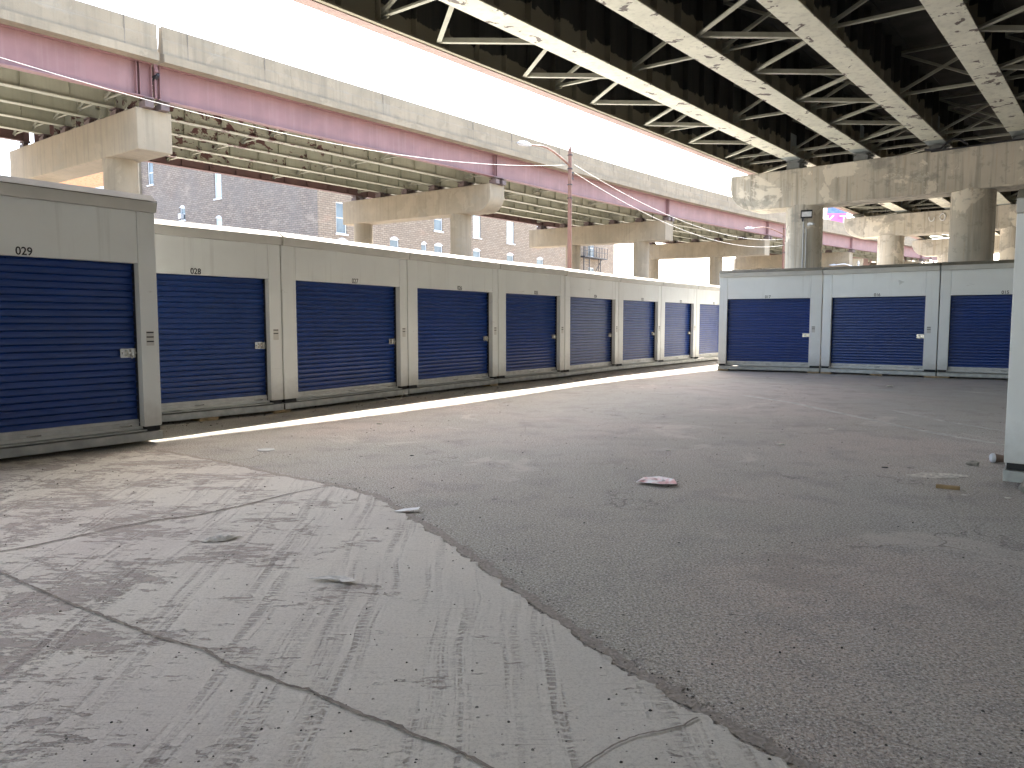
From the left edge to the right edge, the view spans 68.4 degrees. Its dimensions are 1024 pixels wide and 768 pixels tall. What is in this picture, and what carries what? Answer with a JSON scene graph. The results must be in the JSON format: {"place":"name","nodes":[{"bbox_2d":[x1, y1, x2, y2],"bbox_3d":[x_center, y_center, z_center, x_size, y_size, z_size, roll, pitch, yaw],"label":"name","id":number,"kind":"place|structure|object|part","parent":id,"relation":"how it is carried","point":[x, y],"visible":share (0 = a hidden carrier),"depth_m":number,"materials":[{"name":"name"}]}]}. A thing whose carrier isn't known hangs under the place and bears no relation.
{"place":"outdoors","nodes":[
{"label":"outdoors","id":0,"kind":"place"},
{"bbox_2d":[60,162,141,193],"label":"orange brick building","id":1,"kind":"structure","parent":0,"point":[94,180],"depth_m":104.43,"materials":[{"name":"brick"}]},
{"bbox_2d":[141,162,613,273],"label":"brick building","id":2,"kind":"structure","parent":0,"point":[188,195],"depth_m":90.31,"materials":[{"name":"brown brick"}]},
{"bbox_2d":[0,450,789,767],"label":"concrete pavement","id":3,"kind":"structure","parent":0,"point":[532,682],"depth_m":3.14,"materials":[{"name":"grey concrete"}]},
{"bbox_2d":[2,485,329,550],"bbox_3d":[-2.240,0.911,5.279,0.124,0.001,2.398,4,6,40],"label":"pavement crack","id":4,"kind":"object","parent":3,"relation":"on","point":[158,519],"visible":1,"depth_m":5.13,"materials":[{"name":"grey concrete"}]},
{"bbox_2d":[202,533,242,541],"bbox_3d":[-1.797,0.947,4.678,0.244,0.030,0.124,-1,5,-11],"label":"dirty rag","id":5,"kind":"object","parent":3,"relation":"on","point":[221,537],"visible":1,"depth_m":4.65,"materials":[{"name":"fabric"}]},
{"bbox_2d":[0,571,493,767],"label":"pavement crack","id":6,"kind":"object","parent":3,"relation":"on","point":[389,722],"visible":1,"depth_m":2.81,"materials":[{"name":"grey concrete"}]},
{"bbox_2d":[307,575,355,581],"bbox_3d":[-0.928,1.013,3.929,0.271,0.014,0.083,2,5,19],"label":"flat wrapper","id":7,"kind":"object","parent":3,"relation":"on","point":[339,578],"visible":1,"depth_m":3.93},
{"bbox_2d":[396,507,419,510],"bbox_3d":[-0.748,0.896,5.398,0.193,0.009,0.075,-2,5,-28],"label":"paper sheet","id":8,"kind":"object","parent":3,"relation":"on","point":[409,509],"visible":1,"depth_m":5.39,"materials":[{"name":"white paper"}]},
{"bbox_2d":[579,717,697,767],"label":"pavement crack","id":9,"kind":"object","parent":3,"relation":"on","point":[592,758],"visible":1,"depth_m":2.43,"materials":[{"name":"grey concrete"}]},
{"bbox_2d":[0,0,998,284],"label":"sky","id":10,"kind":"structure","parent":0,"point":[289,32],"materials":[{"name":"white"}]},
{"bbox_2d":[0,359,1023,767],"bbox_3d":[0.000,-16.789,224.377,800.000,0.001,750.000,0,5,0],"label":"asphalt ground","id":11,"kind":"structure","parent":0,"point":[892,537],"depth_m":5.20,"materials":[{"name":"grey asphalt"}]},
{"bbox_2d":[0,175,162,458],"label":"storage unit","id":12,"kind":"object","parent":11,"relation":"on","point":[79,346],"visible":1,"depth_m":7.84,"materials":[{"name":"white metal"}]},
{"bbox_3d":[-4.850,-0.397,7.488,0.095,1.915,2.275,3,6,37],"label":"roller door","id":13,"kind":"part","parent":12,"relation":"part of","materials":[{"name":"blue metal"}]},
{"bbox_2d":[9,97,171,193],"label":"bridge pier","id":14,"kind":"structure","parent":11,"relation":"on","point":[116,146],"depth_m":28.31,"materials":[{"name":"concrete"}]},
{"bbox_2d":[0,0,158,141],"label":"viaduct span","id":15,"kind":"object","parent":14,"relation":"on","point":[83,42],"visible":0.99,"depth_m":25.25,"materials":[{"name":"red paint"}]},
{"bbox_2d":[152,64,159,84],"bbox_3d":[-12.644,-10.914,26.581,0.664,0.636,0.140,4,6,39],"label":"joint drain","id":16,"kind":"object","parent":15,"relation":"attached to","point":[155,77],"visible":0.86,"depth_m":26.44,"materials":[{"name":"metal"}]},
{"bbox_2d":[190,417,218,421],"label":"wood block","id":17,"kind":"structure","parent":11,"relation":"on","point":[207,419],"depth_m":10.44,"materials":[{"name":"brown wood"}]},
{"bbox_2d":[154,219,283,421],"bbox_3d":[-6.588,-1.002,12.113,6.077,2.655,2.695,4,6,39],"label":"storage unit","id":18,"kind":"object","parent":11,"relation":"on","point":[219,313],"visible":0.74,"depth_m":10.59,"materials":[{"name":"white metal"}]},
{"bbox_3d":[-4.375,-0.630,10.360,0.095,1.915,2.265,4,6,39],"label":"roller door","id":19,"kind":"part","parent":18,"relation":"part of","materials":[{"name":"blue metal"}]},
{"bbox_2d":[257,448,274,451],"bbox_3d":[-2.620,0.701,8.033,0.180,0.006,0.180,0,5,0],"label":"paper scrap","id":20,"kind":"object","parent":11,"relation":"on","point":[267,449],"visible":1,"depth_m":8.03,"materials":[{"name":"paper"}]},
{"bbox_2d":[265,409,290,413],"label":"wood block","id":21,"kind":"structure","parent":11,"relation":"on","point":[281,411],"depth_m":11.33,"materials":[{"name":"brown wood"}]},
{"bbox_2d":[253,232,409,409],"bbox_3d":[-5.203,-1.160,14.069,6.077,2.655,2.923,3,5,31],"label":"storage unit","id":22,"kind":"object","parent":11,"relation":"on","point":[344,317],"visible":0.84,"depth_m":12.47,"materials":[{"name":"white metal"}]},
{"bbox_3d":[-2.758,-0.814,12.647,0.096,1.915,2.493,3,5,31],"label":"roller door","id":23,"kind":"part","parent":22,"relation":"part of","materials":[{"name":"blue metal"}]},
{"bbox_2d":[343,177,506,256],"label":"bridge pier","id":24,"kind":"structure","parent":11,"relation":"on","point":[461,204],"depth_m":43.53,"materials":[{"name":"concrete"}]},
{"bbox_2d":[405,249,500,393],"bbox_3d":[-3.583,-1.368,16.636,6.077,2.655,2.923,3,6,33],"label":"storage unit","id":25,"kind":"object","parent":11,"relation":"on","point":[452,318],"visible":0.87,"depth_m":15.02,"materials":[{"name":"white metal"}]},
{"bbox_3d":[-1.186,-1.016,15.140,0.095,1.915,2.493,3,6,33],"label":"roller door","id":26,"kind":"part","parent":25,"relation":"part of","materials":[{"name":"blue metal"}]},
{"bbox_2d":[158,450,817,767],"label":"edge dirt","id":27,"kind":"structure","parent":11,"relation":"on","point":[740,731],"depth_m":3.15,"materials":[{"name":"grey soil"}]},
{"bbox_2d":[497,260,567,382],"bbox_3d":[-1.895,-1.565,19.081,6.077,2.655,2.673,3,6,36],"label":"storage unit","id":28,"kind":"object","parent":11,"relation":"on","point":[531,311],"visible":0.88,"depth_m":17.40,"materials":[{"name":"white metal"}]},
{"bbox_3d":[0.419,-1.204,17.460,0.095,1.915,2.243,3,6,36],"label":"roller door","id":29,"kind":"part","parent":28,"relation":"part of","materials":[{"name":"blue metal"}]},
{"bbox_2d":[517,141,573,268],"bbox_3d":[1.512,-5.958,32.929,0.391,9.270,3.930,4,6,40],"label":"street lamp","id":30,"kind":"object","parent":11,"relation":"on","point":[569,198],"visible":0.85,"depth_m":33.97,"materials":[{"name":"metal"}]},
{"bbox_2d":[0,57,554,165],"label":"overhead wire","id":31,"kind":"object","parent":30,"relation":"attached to","point":[266,129],"visible":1,"depth_m":21.47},
{"bbox_2d":[563,268,620,375],"bbox_3d":[-0.372,-1.743,21.340,6.077,2.645,3.160,3,5,32],"label":"storage unit","id":32,"kind":"object","parent":11,"relation":"on","point":[591,325],"visible":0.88,"depth_m":19.84,"materials":[{"name":"white metal"}]},
{"bbox_3d":[2.053,-1.400,19.886,0.095,1.915,2.730,3,5,32],"label":"roller door","id":33,"kind":"part","parent":32,"relation":"part of","materials":[{"name":"blue metal"}]},
{"bbox_2d":[529,216,673,277],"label":"bridge pier","id":34,"kind":"structure","parent":11,"relation":"on","point":[640,234],"depth_m":58.24,"materials":[{"name":"concrete"}]},
{"bbox_2d":[617,275,662,369],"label":"storage unit","id":35,"kind":"object","parent":11,"relation":"on","point":[639,315],"visible":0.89,"depth_m":22.36,"materials":[{"name":"white metal"}]},
{"bbox_3d":[3.718,-1.600,22.360,0.095,1.915,2.323,3,6,36],"label":"roller door","id":36,"kind":"part","parent":35,"relation":"part of","materials":[{"name":"blue metal"}]},
{"bbox_2d":[636,476,676,483],"bbox_3d":[1.256,0.818,6.380,0.335,0.027,0.307,3,5,31],"label":"paper sheet","id":37,"kind":"object","parent":11,"relation":"on","point":[659,480],"visible":1,"depth_m":6.37,"materials":[{"name":"white paper"}]},
{"bbox_2d":[659,280,698,364],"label":"storage unit","id":38,"kind":"object","parent":11,"relation":"on","point":[678,325],"visible":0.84,"depth_m":24.58,"materials":[{"name":"white metal"}]},
{"bbox_3d":[5.346,-1.777,24.552,0.095,1.915,2.237,3,6,37],"label":"roller door","id":39,"kind":"part","parent":38,"relation":"part of","materials":[{"name":"blue metal"}]},
{"bbox_2d":[695,283,719,360],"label":"storage unit","id":40,"kind":"object","parent":11,"relation":"on","point":[707,319],"visible":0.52,"depth_m":26.52,"materials":[{"name":"white metal"}]},
{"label":"roller door","id":41,"kind":"part","parent":40,"relation":"part of","materials":[{"name":"blue metal"}]},
{"bbox_2d":[649,235,771,285],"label":"bridge pier","id":42,"kind":"structure","parent":11,"relation":"on","point":[716,251],"depth_m":70.97,"materials":[{"name":"concrete"}]},
{"bbox_2d":[745,224,785,268],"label":"street lamp","id":43,"kind":"object","parent":11,"relation":"on","point":[783,246],"visible":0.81,"depth_m":60.68,"materials":[{"name":"metal"}]},
{"bbox_2d":[574,164,779,239],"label":"overhead wire","id":44,"kind":"object","parent":43,"relation":"attached to","point":[660,211],"visible":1,"depth_m":41.00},
{"bbox_2d":[574,172,782,246],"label":"overhead wire","id":45,"kind":"object","parent":43,"relation":"attached to","point":[660,220],"visible":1,"depth_m":41.05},
{"bbox_2d":[718,267,823,371],"bbox_3d":[8.445,-1.978,23.377,2.699,2.785,6.077,2,5,28],"label":"storage unit","id":46,"kind":"object","parent":11,"relation":"on","point":[771,317],"visible":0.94,"depth_m":20.82,"materials":[{"name":"white metal"}]},
{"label":"roller door","id":47,"kind":"part","parent":46,"relation":"part of","materials":[{"name":"blue metal"}]},
{"bbox_2d":[735,249,854,269],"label":"bridge pier","id":48,"kind":"structure","parent":11,"relation":"on","point":[829,257],"depth_m":85.15,"materials":[{"name":"concrete"}]},
{"bbox_2d":[34,26,936,262],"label":"viaduct span","id":49,"kind":"object","parent":48,"relation":"on","point":[201,76],"visible":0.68,"depth_m":38.15,"materials":[{"name":"red paint"}]},
{"bbox_2d":[732,258,862,269],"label":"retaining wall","id":50,"kind":"structure","parent":11,"relation":"on","point":[855,261],"depth_m":89.15,"materials":[{"name":"concrete"}]},
{"bbox_2d":[826,208,847,222],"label":"billboard","id":51,"kind":"object","parent":11,"relation":"on","point":[834,214],"visible":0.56,"depth_m":109.37,"materials":[{"name":"metal"}]},
{"bbox_2d":[742,395,1004,445],"bbox_3d":[4.951,0.450,11.134,0.338,0.001,6.015,-1,5,-10],"label":"pale pavement seam","id":52,"kind":"object","parent":11,"relation":"on","point":[894,424],"visible":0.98,"depth_m":10.13,"materials":[{"name":"grey concrete"}]},
{"bbox_2d":[731,134,1023,267],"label":"bridge pier","id":53,"kind":"structure","parent":11,"relation":"on","point":[971,182],"depth_m":21.95,"materials":[{"name":"concrete"}]},
{"bbox_2d":[291,0,1023,167],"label":"highway span","id":54,"kind":"object","parent":53,"relation":"on","point":[715,81],"visible":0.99,"depth_m":16.08,"materials":[{"name":"paint"}]},
{"bbox_2d":[802,220,803,267],"bbox_3d":[9.147,-3.002,23.832,0.030,4.410,0.026,4,6,39],"label":"conduit","id":55,"kind":"object","parent":53,"relation":"attached to","point":[802,243],"visible":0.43,"depth_m":23.71,"materials":[{"name":"grey metal"}]},
{"bbox_2d":[804,225,806,267],"bbox_3d":[9.208,-2.899,23.834,0.096,4.205,0.036,4,6,39],"label":"conduit","id":56,"kind":"object","parent":53,"relation":"attached to","point":[805,246],"visible":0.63,"depth_m":23.69,"materials":[{"name":"grey metal"}]},
{"bbox_2d":[800,210,812,221],"bbox_3d":[9.176,-5.243,23.510,0.336,0.326,0.269,1,5,17],"label":"flood light","id":57,"kind":"object","parent":53,"relation":"attached to","point":[806,213],"visible":1,"depth_m":23.39,"materials":[{"name":"metal"}]},
{"bbox_2d":[732,94,1017,214],"bbox_3d":[20.333,-8.068,24.280,24.931,2.818,14.406,4,6,39],"label":"highway span","id":58,"kind":"object","parent":53,"relation":"on","point":[812,158],"visible":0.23,"depth_m":25.01,"materials":[{"name":"paint"}]},
{"bbox_2d":[924,137,1023,151],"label":"conduit","id":59,"kind":"object","parent":53,"relation":"attached to","point":[942,146],"visible":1,"depth_m":20.80,"materials":[{"name":"metal"}]},
{"bbox_2d":[820,262,941,375],"bbox_3d":[11.147,-1.840,21.670,2.717,2.785,6.077,3,6,37],"label":"storage unit","id":60,"kind":"object","parent":11,"relation":"on","point":[880,319],"visible":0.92,"depth_m":19.34,"materials":[{"name":"white metal"}]},
{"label":"roller door","id":61,"kind":"part","parent":60,"relation":"part of","materials":[{"name":"blue metal"}]},
{"bbox_2d":[853,257,934,265],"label":"steel bridge","id":62,"kind":"structure","parent":11,"relation":"on","point":[865,261],"depth_m":94.81,"materials":[{"name":"red paint"}]},
{"bbox_2d":[868,259,923,264],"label":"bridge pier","id":63,"kind":"structure","parent":11,"relation":"on","point":[904,262],"depth_m":92.78,"materials":[{"name":"concrete"}]},
{"bbox_2d":[844,204,1017,264],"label":"bridge pier","id":64,"kind":"structure","parent":11,"relation":"on","point":[890,232],"depth_m":34.90,"materials":[{"name":"concrete"}]},
{"bbox_2d":[859,190,1018,239],"bbox_3d":[30.071,-9.021,36.054,24.931,2.818,16.044,4,6,39],"label":"highway span","id":65,"kind":"object","parent":64,"relation":"on","point":[882,211],"visible":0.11,"depth_m":37.91,"materials":[{"name":"paint"}]},
{"bbox_2d":[906,472,969,477],"bbox_3d":[3.786,0.809,6.691,0.570,0.001,0.264,0,5,0],"label":"sand patch","id":66,"kind":"object","parent":11,"relation":"on","point":[938,475],"visible":1,"depth_m":6.68,"materials":[{"name":"grey sand"}]},
{"bbox_2d":[936,484,959,489],"bbox_3d":[3.560,0.841,6.158,0.170,0.028,0.040,3,5,31],"label":"wood scrap","id":67,"kind":"object","parent":11,"relation":"on","point":[943,486],"visible":1,"depth_m":6.15,"materials":[{"name":"brown wood"}]},
{"bbox_2d":[892,410,1004,430],"bbox_3d":[6.109,0.553,9.863,0.293,0.001,3.658,-1,5,-10],"label":"pale pavement seam","id":68,"kind":"object","parent":11,"relation":"on","point":[946,421],"visible":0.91,"depth_m":10.34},
{"bbox_2d":[912,236,999,262],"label":"bridge pier","id":69,"kind":"structure","parent":11,"relation":"on","point":[938,248],"depth_m":46.53,"materials":[{"name":"concrete"}]},
{"bbox_2d":[966,460,979,465],"bbox_3d":[4.378,0.750,7.168,0.084,0.053,0.116,-2,5,-24],"label":"rock","id":70,"kind":"object","parent":11,"relation":"on","point":[973,463],"visible":1,"depth_m":7.14,"materials":[{"name":"stone"}]},
{"bbox_2d":[937,259,1013,378],"bbox_3d":[13.265,-1.718,20.158,2.732,2.785,6.077,3,6,34],"label":"storage unit","id":71,"kind":"object","parent":11,"relation":"on","point":[975,315],"visible":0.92,"depth_m":18.13,"materials":[{"name":"white metal"}]},
{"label":"roller door","id":72,"kind":"part","parent":71,"relation":"part of","materials":[{"name":"blue metal"}]},
{"bbox_2d":[989,453,1003,462],"bbox_3d":[4.719,0.718,7.309,0.144,0.096,0.096,1,5,12],"label":"paper cup","id":73,"kind":"object","parent":11,"relation":"on","point":[993,457],"visible":0.87,"depth_m":7.28,"materials":[{"name":"white paper"}]},
{"bbox_2d":[1003,189,1023,482],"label":"storage unit","id":74,"kind":"object","parent":11,"relation":"on","point":[1013,470],"visible":1,"depth_m":6.15,"materials":[{"name":"white metal"}]},
{"bbox_2d":[1018,481,1023,493],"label":"rock","id":75,"kind":"object","parent":11,"relation":"on","point":[1021,487],"visible":1,"depth_m":5.98,"materials":[{"name":"stone"}]},
{"bbox_2d":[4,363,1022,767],"bbox_3d":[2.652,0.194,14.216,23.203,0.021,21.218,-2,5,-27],"label":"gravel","id":76,"kind":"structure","parent":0,"point":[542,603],"depth_m":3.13,"materials":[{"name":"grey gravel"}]}
]}

